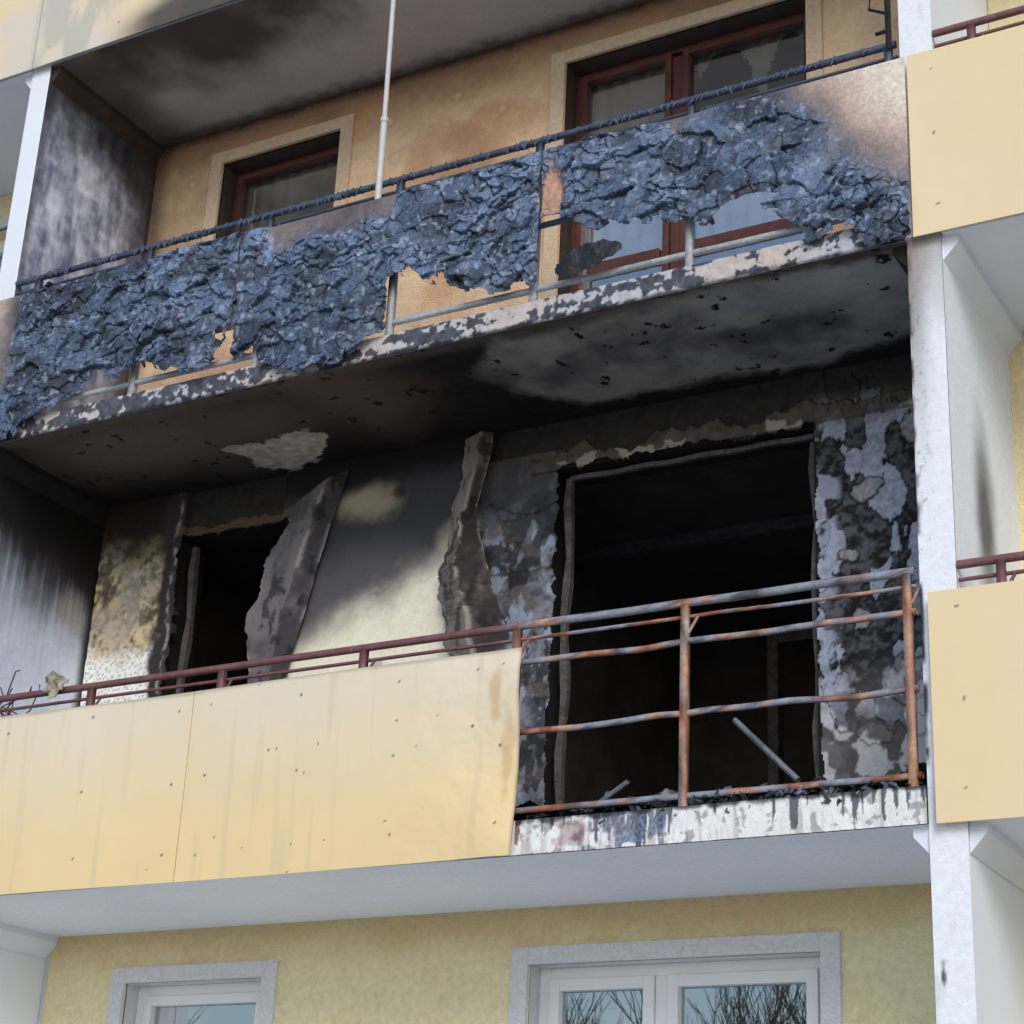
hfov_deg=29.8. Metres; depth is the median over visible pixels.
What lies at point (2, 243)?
window frame
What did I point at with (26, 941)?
slab corbel
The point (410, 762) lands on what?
balcony cladding panel
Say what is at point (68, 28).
balcony cladding panel
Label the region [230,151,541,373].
charred balcony panel
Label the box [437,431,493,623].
peeling plaster strip
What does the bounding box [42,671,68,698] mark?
plaster scrap
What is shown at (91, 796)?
balcony cladding panel
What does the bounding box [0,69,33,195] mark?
balcony slab
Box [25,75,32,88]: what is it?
slab corbel
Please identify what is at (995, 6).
facade wall
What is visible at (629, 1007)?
curtain
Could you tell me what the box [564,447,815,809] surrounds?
room interior
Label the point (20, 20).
balcony cladding panel
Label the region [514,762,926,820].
burnt debris
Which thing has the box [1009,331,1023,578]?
facade wall
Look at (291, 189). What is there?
curtain
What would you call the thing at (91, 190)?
party wall
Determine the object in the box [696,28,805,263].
curtain
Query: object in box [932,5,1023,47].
balcony railing
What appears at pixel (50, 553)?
burnt party wall
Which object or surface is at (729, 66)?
room interior
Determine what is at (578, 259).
burnt flap
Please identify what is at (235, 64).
soffit
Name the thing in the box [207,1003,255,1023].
room interior
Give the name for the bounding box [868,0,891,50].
antenna mast
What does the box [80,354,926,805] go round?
burnt wall
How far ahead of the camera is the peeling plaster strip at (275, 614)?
11.57 m
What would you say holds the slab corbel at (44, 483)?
attached to the facade wall at (234, 537)
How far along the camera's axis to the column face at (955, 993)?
8.54 m
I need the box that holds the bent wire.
[0,670,39,716]
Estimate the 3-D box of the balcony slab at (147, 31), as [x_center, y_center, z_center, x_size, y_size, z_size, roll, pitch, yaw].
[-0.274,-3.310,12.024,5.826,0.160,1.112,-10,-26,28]
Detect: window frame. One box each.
[0,239,4,255]
[135,982,260,1023]
[176,433,818,803]
[219,146,338,332]
[539,957,820,1023]
[569,12,805,292]
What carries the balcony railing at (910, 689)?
on the balcony slab at (681, 842)
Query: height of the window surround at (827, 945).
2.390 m
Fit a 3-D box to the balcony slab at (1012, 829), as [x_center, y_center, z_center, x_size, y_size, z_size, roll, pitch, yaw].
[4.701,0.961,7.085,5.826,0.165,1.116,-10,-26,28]
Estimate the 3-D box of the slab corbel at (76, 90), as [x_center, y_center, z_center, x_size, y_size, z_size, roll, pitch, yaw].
[-0.275,-3.176,11.981,5.835,0.150,1.086,-10,-26,28]
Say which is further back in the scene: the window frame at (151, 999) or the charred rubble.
the window frame at (151, 999)
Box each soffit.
[0,242,910,506]
[0,825,930,936]
[51,0,648,146]
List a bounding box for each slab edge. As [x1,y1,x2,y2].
[0,228,905,442]
[7,821,515,894]
[514,785,926,854]
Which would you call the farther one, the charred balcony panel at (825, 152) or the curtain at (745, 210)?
the curtain at (745, 210)
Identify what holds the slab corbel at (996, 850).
attached to the facade wall
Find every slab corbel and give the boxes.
[0,245,907,527]
[0,824,929,958]
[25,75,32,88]
[51,65,163,163]
[942,233,1021,356]
[969,821,1023,890]
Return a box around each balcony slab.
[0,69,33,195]
[0,236,906,443]
[0,787,928,895]
[52,0,242,64]
[941,213,1023,331]
[970,817,1023,848]
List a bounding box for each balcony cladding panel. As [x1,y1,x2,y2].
[0,0,43,79]
[0,692,194,894]
[32,0,233,68]
[174,647,522,882]
[906,24,1023,236]
[927,579,1023,823]
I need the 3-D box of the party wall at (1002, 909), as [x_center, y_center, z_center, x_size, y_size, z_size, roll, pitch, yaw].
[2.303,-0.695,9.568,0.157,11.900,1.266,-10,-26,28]
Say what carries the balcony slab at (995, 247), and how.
on the slab corbel at (973, 282)
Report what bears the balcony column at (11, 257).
on the ground
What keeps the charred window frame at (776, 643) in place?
attached to the facade wall at (234, 537)
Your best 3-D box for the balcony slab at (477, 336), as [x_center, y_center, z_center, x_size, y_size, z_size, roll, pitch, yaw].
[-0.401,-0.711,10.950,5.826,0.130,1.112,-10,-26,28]
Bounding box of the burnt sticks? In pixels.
[594,718,800,808]
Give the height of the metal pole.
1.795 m
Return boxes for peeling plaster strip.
[245,470,348,683]
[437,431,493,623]
[441,511,509,656]
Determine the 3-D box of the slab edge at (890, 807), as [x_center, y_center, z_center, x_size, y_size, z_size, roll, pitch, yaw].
[0.875,1.373,8.533,1.980,0.164,0.006,-10,-26,28]
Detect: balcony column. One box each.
[0,63,51,299]
[930,0,985,1023]
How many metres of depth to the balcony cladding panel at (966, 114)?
9.12 m
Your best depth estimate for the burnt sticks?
8.79 m
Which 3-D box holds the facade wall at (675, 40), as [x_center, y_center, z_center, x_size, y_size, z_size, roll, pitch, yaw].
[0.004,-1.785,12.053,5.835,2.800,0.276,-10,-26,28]
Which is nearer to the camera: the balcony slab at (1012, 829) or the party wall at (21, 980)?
the balcony slab at (1012, 829)
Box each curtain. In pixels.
[155,1005,208,1023]
[231,162,336,329]
[563,990,642,1023]
[583,67,664,289]
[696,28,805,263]
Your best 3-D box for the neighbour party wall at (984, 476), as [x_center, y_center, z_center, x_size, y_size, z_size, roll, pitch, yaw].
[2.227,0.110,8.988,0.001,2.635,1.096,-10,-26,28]
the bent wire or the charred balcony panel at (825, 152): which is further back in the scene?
the bent wire
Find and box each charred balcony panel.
[0,231,241,439]
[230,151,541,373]
[540,57,910,245]
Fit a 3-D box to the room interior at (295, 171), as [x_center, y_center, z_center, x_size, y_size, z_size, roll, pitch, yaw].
[-0.552,-0.821,14.149,2.450,2.530,3.199,-10,-26,28]
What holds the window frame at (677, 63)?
attached to the facade wall at (675, 40)
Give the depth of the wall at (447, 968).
10.17 m
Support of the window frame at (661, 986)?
attached to the facade wall at (131, 1002)
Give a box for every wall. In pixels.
[0,185,151,1023]
[0,193,12,240]
[0,473,103,715]
[14,67,153,416]
[38,952,819,1023]
[42,883,935,1023]
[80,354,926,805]
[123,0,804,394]
[160,421,824,804]
[937,0,1023,1023]
[942,243,1021,587]
[987,0,1023,29]
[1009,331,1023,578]
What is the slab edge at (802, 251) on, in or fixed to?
attached to the balcony slab at (477, 336)
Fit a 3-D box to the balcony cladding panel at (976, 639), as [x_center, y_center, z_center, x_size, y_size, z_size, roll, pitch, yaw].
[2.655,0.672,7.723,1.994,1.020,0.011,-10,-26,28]
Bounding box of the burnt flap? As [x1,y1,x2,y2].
[555,239,621,276]
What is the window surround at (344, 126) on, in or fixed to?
attached to the facade wall at (675, 40)
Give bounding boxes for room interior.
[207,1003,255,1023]
[248,158,337,185]
[563,983,806,1023]
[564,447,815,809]
[590,26,803,263]
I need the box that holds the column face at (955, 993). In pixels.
[898,0,976,1023]
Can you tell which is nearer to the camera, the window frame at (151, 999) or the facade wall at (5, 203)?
the window frame at (151, 999)
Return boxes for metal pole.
[374,0,395,199]
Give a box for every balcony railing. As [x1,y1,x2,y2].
[0,566,923,820]
[15,41,899,403]
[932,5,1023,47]
[956,551,1023,582]
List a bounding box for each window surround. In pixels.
[0,215,8,229]
[106,931,842,1023]
[202,0,826,298]
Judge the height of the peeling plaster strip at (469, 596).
0.958 m
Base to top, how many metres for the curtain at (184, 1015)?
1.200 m
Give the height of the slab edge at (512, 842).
0.162 m
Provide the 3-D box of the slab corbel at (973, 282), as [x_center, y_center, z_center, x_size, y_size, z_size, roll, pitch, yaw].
[4.828,-1.492,8.113,5.835,0.150,1.086,-10,-26,28]
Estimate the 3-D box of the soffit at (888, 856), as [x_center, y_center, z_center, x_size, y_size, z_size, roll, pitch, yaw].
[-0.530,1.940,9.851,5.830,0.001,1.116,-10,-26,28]
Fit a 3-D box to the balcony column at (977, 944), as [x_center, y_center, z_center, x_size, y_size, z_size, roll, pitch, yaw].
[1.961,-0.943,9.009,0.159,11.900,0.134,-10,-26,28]
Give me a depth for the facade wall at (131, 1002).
10.00 m
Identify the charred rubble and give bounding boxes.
[525,779,926,823]
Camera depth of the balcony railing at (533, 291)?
10.43 m
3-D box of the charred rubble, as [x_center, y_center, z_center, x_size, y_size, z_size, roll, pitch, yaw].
[0.964,1.334,8.730,1.929,0.198,0.408,-10,-26,28]
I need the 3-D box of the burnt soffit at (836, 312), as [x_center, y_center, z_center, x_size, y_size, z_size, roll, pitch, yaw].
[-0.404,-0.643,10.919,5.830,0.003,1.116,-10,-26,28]
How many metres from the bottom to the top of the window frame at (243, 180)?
1.350 m
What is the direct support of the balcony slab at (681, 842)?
on the slab corbel at (26, 941)
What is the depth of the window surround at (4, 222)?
14.33 m
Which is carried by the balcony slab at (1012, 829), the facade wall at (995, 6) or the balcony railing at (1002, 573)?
the balcony railing at (1002, 573)
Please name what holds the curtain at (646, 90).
hanging from the facade wall at (675, 40)
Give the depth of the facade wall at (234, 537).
10.97 m
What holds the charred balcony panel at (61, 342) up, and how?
attached to the balcony slab at (477, 336)

